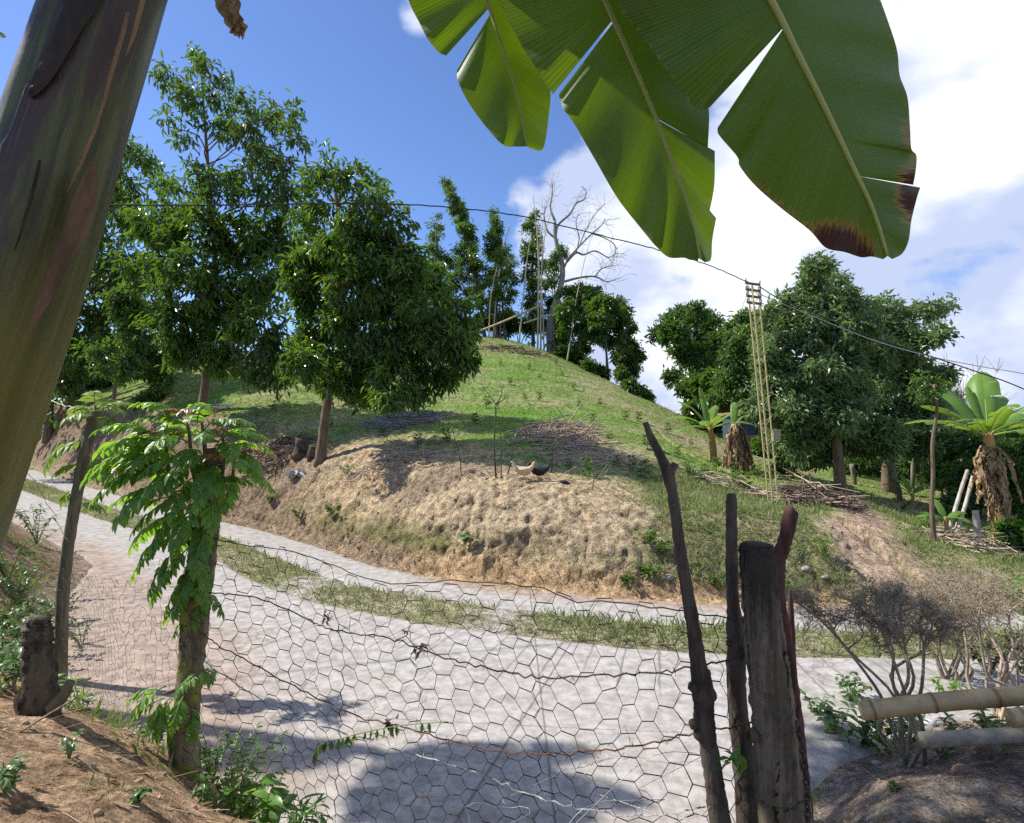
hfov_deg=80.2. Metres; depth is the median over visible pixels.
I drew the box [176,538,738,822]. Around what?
wire fence
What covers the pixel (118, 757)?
rock
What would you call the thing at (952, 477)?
bush
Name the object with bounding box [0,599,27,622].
weed
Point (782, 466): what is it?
bush
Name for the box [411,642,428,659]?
leaf scrap
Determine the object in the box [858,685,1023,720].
bamboo pole
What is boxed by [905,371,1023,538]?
banana plant
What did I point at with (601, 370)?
bush
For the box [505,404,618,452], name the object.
brush pile
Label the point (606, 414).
hill grass
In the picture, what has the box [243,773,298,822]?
weed
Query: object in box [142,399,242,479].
brush pile
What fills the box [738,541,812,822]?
fence post
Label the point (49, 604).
weed
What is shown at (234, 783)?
fern
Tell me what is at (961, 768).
roof tile
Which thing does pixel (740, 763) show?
leafy shoot
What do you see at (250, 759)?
weed
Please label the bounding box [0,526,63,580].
weed
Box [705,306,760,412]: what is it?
broadleaf tree
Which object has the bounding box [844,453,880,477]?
bush
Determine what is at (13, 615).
weed
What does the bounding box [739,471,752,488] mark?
coffee seedling
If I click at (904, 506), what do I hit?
bush
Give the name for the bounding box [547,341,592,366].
bush
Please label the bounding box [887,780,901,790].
leafy plant
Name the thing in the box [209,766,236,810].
weed
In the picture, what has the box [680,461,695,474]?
bush
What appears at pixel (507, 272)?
broadleaf tree
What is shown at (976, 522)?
wooden pole
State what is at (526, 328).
bush
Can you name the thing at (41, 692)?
tree stump
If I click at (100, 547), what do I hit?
road
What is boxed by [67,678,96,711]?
weed
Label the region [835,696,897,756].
leafy plant
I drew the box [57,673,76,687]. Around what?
weed
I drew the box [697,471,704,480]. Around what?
coffee seedling
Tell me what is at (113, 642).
wire fence
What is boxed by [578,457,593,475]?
coffee seedling
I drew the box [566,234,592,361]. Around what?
bamboo culm
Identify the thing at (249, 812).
weed
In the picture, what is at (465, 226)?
bamboo plant
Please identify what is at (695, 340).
broadleaf tree
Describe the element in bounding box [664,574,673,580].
rock
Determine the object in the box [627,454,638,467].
coffee seedling
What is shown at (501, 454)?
sapling
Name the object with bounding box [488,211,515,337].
bamboo culm
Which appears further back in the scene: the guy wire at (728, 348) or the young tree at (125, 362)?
the young tree at (125, 362)
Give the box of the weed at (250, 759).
[216,737,286,806]
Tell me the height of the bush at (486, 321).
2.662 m
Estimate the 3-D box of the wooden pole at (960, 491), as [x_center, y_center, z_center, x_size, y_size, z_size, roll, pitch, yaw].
[8.637,1.845,11.815,1.242,1.398,0.088,1,-2,-36]
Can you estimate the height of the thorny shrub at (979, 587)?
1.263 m
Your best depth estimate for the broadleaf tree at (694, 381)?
26.07 m
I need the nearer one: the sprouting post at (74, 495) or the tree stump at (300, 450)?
the sprouting post at (74, 495)
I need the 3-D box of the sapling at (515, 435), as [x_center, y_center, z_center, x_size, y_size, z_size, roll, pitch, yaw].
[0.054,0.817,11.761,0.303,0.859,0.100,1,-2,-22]
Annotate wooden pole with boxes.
[849,464,856,484]
[888,457,902,500]
[911,458,914,488]
[920,461,923,488]
[949,469,969,532]
[953,476,972,540]
[972,510,980,545]
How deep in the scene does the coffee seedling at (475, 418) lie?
16.95 m
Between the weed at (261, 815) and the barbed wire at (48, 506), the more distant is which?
the barbed wire at (48, 506)
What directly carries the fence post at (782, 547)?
on the ground at (502, 551)
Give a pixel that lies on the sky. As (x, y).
(368, 74)
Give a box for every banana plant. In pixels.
[0,0,919,554]
[663,386,754,460]
[722,402,755,474]
[882,474,938,505]
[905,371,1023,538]
[915,499,970,531]
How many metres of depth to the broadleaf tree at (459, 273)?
40.41 m
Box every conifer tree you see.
[423,212,447,308]
[480,205,512,337]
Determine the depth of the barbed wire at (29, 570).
5.38 m
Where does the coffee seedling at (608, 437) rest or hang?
on the ground at (502, 551)
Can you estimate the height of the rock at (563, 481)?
0.110 m
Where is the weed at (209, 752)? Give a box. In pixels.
[199,730,234,779]
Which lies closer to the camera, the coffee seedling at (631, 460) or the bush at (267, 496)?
the coffee seedling at (631, 460)
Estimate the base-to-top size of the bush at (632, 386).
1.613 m
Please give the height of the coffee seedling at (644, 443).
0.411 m
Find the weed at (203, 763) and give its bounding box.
[201,744,227,770]
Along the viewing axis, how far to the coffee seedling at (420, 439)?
14.81 m
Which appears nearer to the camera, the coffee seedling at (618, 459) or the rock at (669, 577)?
the rock at (669, 577)
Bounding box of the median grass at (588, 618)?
[22,478,1023,658]
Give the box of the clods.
[0,457,1022,822]
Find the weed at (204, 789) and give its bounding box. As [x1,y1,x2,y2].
[187,774,223,805]
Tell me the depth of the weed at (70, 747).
2.05 m
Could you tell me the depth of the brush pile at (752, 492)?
12.47 m
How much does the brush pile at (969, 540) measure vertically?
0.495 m
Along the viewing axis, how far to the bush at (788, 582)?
8.80 m
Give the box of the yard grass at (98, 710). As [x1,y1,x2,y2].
[0,531,287,822]
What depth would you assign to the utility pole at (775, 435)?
12.16 m
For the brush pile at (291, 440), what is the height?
1.243 m
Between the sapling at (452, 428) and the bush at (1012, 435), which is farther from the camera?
the bush at (1012, 435)
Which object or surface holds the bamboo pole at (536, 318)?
on the bamboo culm at (541, 290)
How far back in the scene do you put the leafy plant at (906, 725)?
4.72 m
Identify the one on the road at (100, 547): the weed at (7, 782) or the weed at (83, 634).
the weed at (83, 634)
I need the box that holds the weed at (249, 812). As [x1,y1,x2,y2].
[217,781,258,822]
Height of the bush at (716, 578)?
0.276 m
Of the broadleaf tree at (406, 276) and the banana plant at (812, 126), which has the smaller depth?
the banana plant at (812, 126)
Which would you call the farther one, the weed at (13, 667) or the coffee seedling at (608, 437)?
the coffee seedling at (608, 437)
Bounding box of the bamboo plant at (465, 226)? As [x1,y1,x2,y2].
[438,175,486,336]
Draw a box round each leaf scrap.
[320,611,332,625]
[383,713,398,738]
[402,627,414,638]
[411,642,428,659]
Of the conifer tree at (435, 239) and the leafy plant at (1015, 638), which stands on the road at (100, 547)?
the leafy plant at (1015, 638)
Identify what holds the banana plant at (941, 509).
on the ground at (502, 551)
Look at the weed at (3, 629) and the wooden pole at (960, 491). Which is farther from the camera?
the wooden pole at (960, 491)
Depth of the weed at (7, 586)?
7.96 m
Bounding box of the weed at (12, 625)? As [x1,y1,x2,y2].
[0,619,16,644]
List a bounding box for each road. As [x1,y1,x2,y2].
[12,491,1023,822]
[26,468,1023,631]
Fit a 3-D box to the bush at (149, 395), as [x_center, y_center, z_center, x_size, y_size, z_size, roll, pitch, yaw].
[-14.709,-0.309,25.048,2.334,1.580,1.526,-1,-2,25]
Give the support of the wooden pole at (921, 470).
on the ground at (502, 551)
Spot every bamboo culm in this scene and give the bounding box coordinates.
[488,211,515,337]
[492,228,509,337]
[518,238,530,342]
[532,192,538,347]
[539,184,551,350]
[540,205,553,348]
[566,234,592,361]
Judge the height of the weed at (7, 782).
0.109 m
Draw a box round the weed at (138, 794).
[127,785,157,805]
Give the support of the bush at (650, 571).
on the ground at (502, 551)
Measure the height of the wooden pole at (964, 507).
1.307 m
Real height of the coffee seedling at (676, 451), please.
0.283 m
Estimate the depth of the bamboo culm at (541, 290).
38.17 m
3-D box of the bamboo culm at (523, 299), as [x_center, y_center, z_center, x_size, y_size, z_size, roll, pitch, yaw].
[0.783,-7.559,38.211,0.803,6.740,0.140,0,-2,0]
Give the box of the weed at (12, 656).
[0,647,23,671]
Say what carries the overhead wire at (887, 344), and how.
attached to the utility pole at (775, 435)
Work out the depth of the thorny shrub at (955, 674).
5.92 m
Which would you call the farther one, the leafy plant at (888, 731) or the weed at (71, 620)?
the weed at (71, 620)
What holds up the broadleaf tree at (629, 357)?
on the ground at (502, 551)
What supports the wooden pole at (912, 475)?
on the ground at (502, 551)
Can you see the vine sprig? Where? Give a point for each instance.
(338, 744)
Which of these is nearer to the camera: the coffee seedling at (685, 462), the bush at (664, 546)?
the bush at (664, 546)
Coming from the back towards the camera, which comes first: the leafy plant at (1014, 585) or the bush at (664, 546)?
the bush at (664, 546)
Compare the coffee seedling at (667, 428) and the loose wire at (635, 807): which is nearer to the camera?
the loose wire at (635, 807)
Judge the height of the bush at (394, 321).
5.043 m
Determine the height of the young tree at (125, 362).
5.711 m
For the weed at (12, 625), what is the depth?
6.26 m
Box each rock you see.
[113,755,121,760]
[557,480,569,483]
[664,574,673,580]
[801,566,811,571]
[821,574,829,579]
[872,760,881,765]
[924,719,936,726]
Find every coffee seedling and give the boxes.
[412,433,422,447]
[442,428,451,441]
[470,412,479,423]
[482,395,490,406]
[565,458,572,468]
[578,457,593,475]
[589,413,596,422]
[606,431,613,440]
[612,455,621,464]
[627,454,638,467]
[635,411,641,420]
[636,459,652,476]
[641,433,650,448]
[663,422,671,432]
[673,446,681,456]
[683,461,690,470]
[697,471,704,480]
[700,463,708,471]
[711,457,721,469]
[730,462,737,469]
[730,469,740,481]
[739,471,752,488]
[751,464,762,478]
[802,474,811,483]
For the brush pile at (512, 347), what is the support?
on the ground at (502, 551)
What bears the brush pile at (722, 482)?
on the ground at (502, 551)
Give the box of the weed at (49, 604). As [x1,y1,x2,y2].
[32,585,84,618]
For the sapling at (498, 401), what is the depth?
11.63 m
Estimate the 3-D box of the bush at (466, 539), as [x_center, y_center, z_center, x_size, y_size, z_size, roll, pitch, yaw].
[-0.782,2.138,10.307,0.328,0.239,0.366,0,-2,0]
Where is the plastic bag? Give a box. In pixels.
[284,468,306,479]
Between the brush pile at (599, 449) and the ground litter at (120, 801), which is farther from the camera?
the brush pile at (599, 449)
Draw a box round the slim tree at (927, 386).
[902,369,953,541]
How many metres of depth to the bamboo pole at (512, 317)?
38.42 m
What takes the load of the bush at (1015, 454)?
on the ground at (502, 551)
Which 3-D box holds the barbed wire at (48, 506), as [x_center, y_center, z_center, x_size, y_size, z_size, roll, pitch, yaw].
[-4.385,0.751,5.453,0.104,1.019,0.953,0,-2,3]
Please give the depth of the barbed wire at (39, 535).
5.63 m
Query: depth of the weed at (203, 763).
3.00 m
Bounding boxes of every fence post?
[643,421,731,822]
[725,493,756,822]
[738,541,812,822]
[774,505,813,822]
[787,589,796,670]
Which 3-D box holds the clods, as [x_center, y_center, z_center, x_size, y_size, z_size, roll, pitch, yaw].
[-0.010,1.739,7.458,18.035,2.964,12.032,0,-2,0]
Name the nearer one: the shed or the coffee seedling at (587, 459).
the coffee seedling at (587, 459)
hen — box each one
[510,461,535,479]
[528,462,551,480]
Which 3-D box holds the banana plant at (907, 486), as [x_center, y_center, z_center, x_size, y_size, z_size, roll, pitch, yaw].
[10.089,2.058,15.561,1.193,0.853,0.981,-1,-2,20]
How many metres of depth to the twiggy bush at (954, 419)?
21.86 m
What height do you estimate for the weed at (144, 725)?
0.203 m
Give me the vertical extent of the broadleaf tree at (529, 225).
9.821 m
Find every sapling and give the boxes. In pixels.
[253,410,260,442]
[446,423,463,474]
[482,385,507,477]
[495,423,501,478]
[507,431,521,473]
[542,439,561,471]
[587,460,593,489]
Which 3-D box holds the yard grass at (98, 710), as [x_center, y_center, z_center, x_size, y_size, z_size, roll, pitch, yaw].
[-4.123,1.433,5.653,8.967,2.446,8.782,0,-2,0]
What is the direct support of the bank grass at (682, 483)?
on the ground at (502, 551)
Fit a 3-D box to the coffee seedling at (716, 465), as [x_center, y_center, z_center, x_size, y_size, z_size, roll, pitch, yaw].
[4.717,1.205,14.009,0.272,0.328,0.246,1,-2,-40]
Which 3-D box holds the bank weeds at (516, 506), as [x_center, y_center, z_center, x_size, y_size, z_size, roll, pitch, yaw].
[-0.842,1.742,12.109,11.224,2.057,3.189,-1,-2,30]
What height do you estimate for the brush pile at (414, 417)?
0.772 m
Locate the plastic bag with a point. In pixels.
(292, 473)
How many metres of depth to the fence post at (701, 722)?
1.59 m
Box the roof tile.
[950,763,983,773]
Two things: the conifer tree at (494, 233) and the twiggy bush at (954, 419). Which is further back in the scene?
the conifer tree at (494, 233)
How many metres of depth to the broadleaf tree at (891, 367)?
16.24 m
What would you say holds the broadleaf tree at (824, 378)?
on the ground at (502, 551)
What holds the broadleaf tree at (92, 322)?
on the ground at (502, 551)
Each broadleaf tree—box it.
[42,134,186,443]
[110,40,316,416]
[272,137,483,466]
[440,238,490,317]
[473,245,520,339]
[516,208,560,346]
[548,278,610,355]
[582,292,639,380]
[606,332,649,383]
[644,298,728,402]
[678,364,727,434]
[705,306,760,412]
[732,249,891,494]
[841,288,964,492]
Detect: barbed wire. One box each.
[5,543,59,590]
[15,512,62,555]
[28,473,68,541]
[199,630,750,758]
[199,658,706,818]
[210,591,745,680]
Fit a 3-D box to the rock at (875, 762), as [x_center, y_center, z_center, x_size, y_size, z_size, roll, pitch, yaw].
[2.649,2.557,4.415,0.070,0.040,0.055,0,-2,0]
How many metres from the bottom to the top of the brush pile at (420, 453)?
0.925 m
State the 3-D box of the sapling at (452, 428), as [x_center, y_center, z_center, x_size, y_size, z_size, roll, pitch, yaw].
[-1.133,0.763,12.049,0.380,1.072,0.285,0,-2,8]
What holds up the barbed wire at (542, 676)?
attached to the wire fence at (534, 717)
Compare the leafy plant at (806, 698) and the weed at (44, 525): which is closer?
the leafy plant at (806, 698)
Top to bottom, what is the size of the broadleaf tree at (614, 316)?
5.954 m
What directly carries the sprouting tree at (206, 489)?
on the ground at (502, 551)
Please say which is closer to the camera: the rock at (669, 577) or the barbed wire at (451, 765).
the barbed wire at (451, 765)
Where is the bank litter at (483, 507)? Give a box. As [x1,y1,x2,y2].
[263,449,723,590]
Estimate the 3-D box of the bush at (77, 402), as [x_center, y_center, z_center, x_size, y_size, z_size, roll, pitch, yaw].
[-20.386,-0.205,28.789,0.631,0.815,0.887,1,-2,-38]
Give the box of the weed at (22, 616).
[15,605,42,626]
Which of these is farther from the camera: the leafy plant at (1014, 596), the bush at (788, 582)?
the bush at (788, 582)
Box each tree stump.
[13,614,74,716]
[291,437,307,458]
[307,445,315,462]
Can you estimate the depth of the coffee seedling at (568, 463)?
12.25 m
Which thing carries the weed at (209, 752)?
on the ground at (502, 551)
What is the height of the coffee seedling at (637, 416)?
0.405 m
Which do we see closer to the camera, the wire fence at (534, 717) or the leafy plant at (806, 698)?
the wire fence at (534, 717)
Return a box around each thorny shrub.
[785,569,999,767]
[871,582,1022,683]
[887,565,1023,725]
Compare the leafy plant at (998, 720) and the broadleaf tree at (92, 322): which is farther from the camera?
the broadleaf tree at (92, 322)
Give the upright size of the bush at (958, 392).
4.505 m
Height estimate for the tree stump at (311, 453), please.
0.468 m
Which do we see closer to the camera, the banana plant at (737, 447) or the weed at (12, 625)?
the weed at (12, 625)
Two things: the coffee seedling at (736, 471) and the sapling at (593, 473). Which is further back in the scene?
the coffee seedling at (736, 471)
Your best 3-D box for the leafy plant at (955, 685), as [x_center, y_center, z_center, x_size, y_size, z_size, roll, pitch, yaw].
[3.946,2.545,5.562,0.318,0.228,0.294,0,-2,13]
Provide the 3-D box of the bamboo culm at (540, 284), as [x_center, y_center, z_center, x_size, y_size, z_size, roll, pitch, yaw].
[2.090,-9.017,38.249,0.852,10.666,0.100,0,-2,0]
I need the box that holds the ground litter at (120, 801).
[0,557,1023,822]
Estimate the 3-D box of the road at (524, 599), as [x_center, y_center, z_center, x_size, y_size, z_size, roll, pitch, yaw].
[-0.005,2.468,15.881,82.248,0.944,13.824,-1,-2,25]
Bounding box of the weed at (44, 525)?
[14,502,61,543]
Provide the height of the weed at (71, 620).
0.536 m
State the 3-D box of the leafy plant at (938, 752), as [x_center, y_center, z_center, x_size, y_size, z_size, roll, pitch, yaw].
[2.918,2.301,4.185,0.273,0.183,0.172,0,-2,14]
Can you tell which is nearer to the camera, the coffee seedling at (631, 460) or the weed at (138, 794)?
the weed at (138, 794)
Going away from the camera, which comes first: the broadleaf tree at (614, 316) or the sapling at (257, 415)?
the sapling at (257, 415)
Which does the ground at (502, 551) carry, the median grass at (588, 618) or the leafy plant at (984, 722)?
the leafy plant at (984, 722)
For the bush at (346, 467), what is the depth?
14.30 m
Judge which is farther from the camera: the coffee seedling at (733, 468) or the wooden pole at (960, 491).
the coffee seedling at (733, 468)
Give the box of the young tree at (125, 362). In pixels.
[77,281,181,420]
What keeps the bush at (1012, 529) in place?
on the ground at (502, 551)
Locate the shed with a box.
[717,412,773,442]
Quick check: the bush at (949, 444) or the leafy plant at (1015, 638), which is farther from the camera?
the bush at (949, 444)
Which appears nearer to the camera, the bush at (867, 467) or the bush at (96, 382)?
the bush at (867, 467)
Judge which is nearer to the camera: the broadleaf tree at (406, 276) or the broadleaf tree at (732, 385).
the broadleaf tree at (406, 276)
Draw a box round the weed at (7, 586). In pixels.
[0,555,58,604]
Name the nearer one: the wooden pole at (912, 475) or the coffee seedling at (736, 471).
the coffee seedling at (736, 471)
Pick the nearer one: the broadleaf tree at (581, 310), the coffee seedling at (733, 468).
the coffee seedling at (733, 468)
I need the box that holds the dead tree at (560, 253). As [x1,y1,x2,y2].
[530,171,634,353]
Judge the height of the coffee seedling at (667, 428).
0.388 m
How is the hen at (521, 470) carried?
on the ground at (502, 551)
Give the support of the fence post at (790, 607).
on the ground at (502, 551)
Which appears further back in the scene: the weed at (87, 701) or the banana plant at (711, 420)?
the banana plant at (711, 420)
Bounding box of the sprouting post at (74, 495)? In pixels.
[43,391,141,682]
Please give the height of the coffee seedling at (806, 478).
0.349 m
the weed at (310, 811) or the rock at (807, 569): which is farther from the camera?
the rock at (807, 569)
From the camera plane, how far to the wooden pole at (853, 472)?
17.41 m
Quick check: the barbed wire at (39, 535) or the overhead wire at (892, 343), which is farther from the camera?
the overhead wire at (892, 343)
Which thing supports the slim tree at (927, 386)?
on the ground at (502, 551)
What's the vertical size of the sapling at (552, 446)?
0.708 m
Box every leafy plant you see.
[800,689,834,715]
[816,700,857,738]
[834,671,873,701]
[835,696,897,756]
[873,719,907,757]
[885,714,931,747]
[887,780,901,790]
[924,674,967,691]
[933,712,983,729]
[933,747,961,757]
[955,635,1023,675]
[969,710,1008,726]
[972,709,1010,751]
[984,576,1023,610]
[993,621,1023,673]
[998,581,1023,615]
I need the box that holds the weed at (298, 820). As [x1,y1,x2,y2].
[284,809,307,822]
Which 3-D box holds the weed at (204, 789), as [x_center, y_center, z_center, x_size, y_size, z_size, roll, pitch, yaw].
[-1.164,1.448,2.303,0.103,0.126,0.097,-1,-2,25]
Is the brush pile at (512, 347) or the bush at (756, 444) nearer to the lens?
the bush at (756, 444)
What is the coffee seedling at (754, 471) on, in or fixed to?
on the ground at (502, 551)
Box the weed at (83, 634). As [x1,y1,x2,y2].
[68,613,93,644]
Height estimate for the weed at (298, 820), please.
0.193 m
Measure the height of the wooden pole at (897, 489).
1.258 m
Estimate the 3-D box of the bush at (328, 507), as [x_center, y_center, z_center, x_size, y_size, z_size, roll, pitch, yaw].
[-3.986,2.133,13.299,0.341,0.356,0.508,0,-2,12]
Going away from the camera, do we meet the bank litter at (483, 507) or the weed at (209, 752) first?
the weed at (209, 752)
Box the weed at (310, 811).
[269,791,332,822]
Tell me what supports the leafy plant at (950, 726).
on the ground at (502, 551)
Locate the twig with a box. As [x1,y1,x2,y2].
[19,701,70,732]
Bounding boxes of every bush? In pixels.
[54,366,112,398]
[76,400,89,406]
[131,386,170,411]
[263,493,273,502]
[289,507,302,518]
[321,501,339,516]
[336,462,359,476]
[368,291,454,328]
[457,532,474,543]
[468,310,515,339]
[505,310,546,344]
[544,295,571,345]
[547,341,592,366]
[576,356,611,380]
[618,376,656,402]
[619,573,636,585]
[634,564,661,578]
[635,528,660,541]
[651,534,673,555]
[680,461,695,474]
[702,571,725,588]
[749,428,775,458]
[763,449,821,475]
[785,575,811,591]
[811,535,836,554]
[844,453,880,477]
[893,453,930,482]
[895,499,911,511]
[914,424,983,498]
[914,512,936,526]
[930,355,1016,459]
[935,430,1008,517]
[937,389,989,432]
[965,407,1023,459]
[975,435,1023,520]
[984,513,1023,552]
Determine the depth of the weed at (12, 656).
3.39 m
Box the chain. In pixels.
[795,720,810,822]
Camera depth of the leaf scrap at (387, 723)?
2.08 m
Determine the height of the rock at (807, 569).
0.091 m
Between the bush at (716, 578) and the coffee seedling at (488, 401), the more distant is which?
the coffee seedling at (488, 401)
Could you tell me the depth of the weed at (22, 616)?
7.19 m
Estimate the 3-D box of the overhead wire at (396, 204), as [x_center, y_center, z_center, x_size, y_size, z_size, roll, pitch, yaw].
[-2.154,-2.770,9.314,14.899,1.041,0.262,1,-2,-22]
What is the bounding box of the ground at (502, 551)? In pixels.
[0,337,1023,822]
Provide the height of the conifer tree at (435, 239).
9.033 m
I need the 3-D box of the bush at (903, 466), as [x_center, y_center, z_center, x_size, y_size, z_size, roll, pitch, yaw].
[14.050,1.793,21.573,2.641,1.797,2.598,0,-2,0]
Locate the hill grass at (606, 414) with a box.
[70,336,1023,571]
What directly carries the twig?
on the ground at (502, 551)
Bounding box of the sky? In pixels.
[0,0,1023,430]
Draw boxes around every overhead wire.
[110,202,747,281]
[760,287,1023,389]
[760,294,1023,373]
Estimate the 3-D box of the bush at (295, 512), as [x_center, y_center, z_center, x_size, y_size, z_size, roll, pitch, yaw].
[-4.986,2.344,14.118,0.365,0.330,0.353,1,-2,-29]
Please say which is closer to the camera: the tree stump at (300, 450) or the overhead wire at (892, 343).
the overhead wire at (892, 343)
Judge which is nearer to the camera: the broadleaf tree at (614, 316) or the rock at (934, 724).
the rock at (934, 724)
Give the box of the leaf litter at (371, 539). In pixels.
[94,481,915,604]
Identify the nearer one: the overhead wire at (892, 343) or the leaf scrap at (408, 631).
the leaf scrap at (408, 631)
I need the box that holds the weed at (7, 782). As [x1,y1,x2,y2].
[0,754,32,793]
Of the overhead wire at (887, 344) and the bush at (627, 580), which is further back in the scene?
the overhead wire at (887, 344)
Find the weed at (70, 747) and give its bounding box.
[55,728,84,757]
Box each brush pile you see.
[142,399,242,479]
[245,432,317,478]
[341,450,445,488]
[354,405,454,429]
[473,343,551,356]
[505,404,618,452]
[516,437,656,468]
[676,463,759,488]
[727,474,861,511]
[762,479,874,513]
[764,468,869,503]
[898,522,1023,556]
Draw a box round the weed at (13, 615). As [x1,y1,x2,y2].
[0,600,28,628]
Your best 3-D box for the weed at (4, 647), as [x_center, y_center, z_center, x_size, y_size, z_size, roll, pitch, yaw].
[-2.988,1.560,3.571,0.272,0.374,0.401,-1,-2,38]
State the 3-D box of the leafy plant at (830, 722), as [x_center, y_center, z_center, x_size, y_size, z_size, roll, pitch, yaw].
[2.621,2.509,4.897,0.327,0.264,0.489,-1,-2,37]
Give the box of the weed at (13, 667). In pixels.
[0,639,22,686]
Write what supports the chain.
hanging from the fence post at (771, 736)
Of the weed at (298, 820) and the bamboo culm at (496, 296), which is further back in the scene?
the bamboo culm at (496, 296)
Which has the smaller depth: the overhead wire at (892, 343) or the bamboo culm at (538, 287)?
the overhead wire at (892, 343)
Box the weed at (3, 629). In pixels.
[0,596,49,658]
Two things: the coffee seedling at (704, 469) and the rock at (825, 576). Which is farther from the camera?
the coffee seedling at (704, 469)
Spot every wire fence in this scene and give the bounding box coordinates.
[60,550,187,744]
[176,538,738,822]
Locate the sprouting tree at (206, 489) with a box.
[79,402,276,782]
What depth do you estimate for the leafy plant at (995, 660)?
6.04 m
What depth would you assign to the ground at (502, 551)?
10.15 m
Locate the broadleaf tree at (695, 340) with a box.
[644,298,728,402]
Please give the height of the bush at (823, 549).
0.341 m
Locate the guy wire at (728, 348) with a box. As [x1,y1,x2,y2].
[709,297,745,414]
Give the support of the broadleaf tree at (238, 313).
on the ground at (502, 551)
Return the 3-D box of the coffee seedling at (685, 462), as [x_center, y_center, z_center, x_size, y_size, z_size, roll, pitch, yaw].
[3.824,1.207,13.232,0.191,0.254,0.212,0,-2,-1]
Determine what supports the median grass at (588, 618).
on the road at (524, 599)
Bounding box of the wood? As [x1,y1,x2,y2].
[45,266,1021,485]
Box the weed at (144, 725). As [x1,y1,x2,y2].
[137,713,170,743]
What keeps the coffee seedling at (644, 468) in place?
on the ground at (502, 551)
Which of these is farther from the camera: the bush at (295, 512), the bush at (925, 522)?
the bush at (295, 512)
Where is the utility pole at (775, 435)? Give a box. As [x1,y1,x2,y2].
[745,278,781,502]
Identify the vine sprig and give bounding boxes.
[312,721,447,765]
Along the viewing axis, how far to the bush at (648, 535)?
9.39 m
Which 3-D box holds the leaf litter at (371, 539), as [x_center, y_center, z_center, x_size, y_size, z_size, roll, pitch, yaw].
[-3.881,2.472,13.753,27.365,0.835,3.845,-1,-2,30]
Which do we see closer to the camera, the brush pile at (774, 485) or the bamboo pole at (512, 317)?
the brush pile at (774, 485)
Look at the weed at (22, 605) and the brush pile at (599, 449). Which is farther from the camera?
the brush pile at (599, 449)
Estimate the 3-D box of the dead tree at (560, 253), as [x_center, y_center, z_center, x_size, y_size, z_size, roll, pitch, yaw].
[4.503,-9.407,38.781,7.242,12.464,3.295,0,-2,0]
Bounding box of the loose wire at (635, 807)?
[465,725,709,822]
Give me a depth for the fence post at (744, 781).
1.66 m
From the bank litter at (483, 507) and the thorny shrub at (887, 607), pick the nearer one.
the thorny shrub at (887, 607)
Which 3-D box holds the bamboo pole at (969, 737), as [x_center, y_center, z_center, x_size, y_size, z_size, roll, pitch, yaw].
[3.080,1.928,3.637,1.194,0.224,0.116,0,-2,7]
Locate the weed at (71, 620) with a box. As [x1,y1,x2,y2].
[0,607,76,647]
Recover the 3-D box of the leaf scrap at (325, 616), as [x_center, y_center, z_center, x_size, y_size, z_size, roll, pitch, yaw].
[-0.682,0.761,2.230,0.053,0.059,0.059,0,-2,0]
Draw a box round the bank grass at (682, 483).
[594,459,1023,600]
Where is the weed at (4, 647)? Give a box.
[0,642,17,672]
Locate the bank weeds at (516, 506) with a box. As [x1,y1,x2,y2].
[278,444,761,577]
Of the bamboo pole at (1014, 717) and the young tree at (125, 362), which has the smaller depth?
the bamboo pole at (1014, 717)
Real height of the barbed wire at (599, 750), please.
0.276 m
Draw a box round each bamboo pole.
[479,305,540,331]
[523,314,552,323]
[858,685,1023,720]
[917,727,1023,747]
[1004,707,1023,727]
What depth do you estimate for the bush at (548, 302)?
40.94 m
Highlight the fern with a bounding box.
[182,721,290,813]
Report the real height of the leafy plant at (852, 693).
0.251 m
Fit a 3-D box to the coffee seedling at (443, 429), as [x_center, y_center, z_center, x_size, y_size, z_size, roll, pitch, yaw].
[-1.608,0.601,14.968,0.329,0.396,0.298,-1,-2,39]
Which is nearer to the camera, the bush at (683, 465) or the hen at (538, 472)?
the hen at (538, 472)
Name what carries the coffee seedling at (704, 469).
on the ground at (502, 551)
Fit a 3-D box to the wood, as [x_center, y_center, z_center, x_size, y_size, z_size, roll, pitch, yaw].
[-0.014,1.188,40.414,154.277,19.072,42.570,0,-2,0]
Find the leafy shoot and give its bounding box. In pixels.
[716,747,746,774]
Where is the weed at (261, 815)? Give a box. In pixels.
[242,778,289,822]

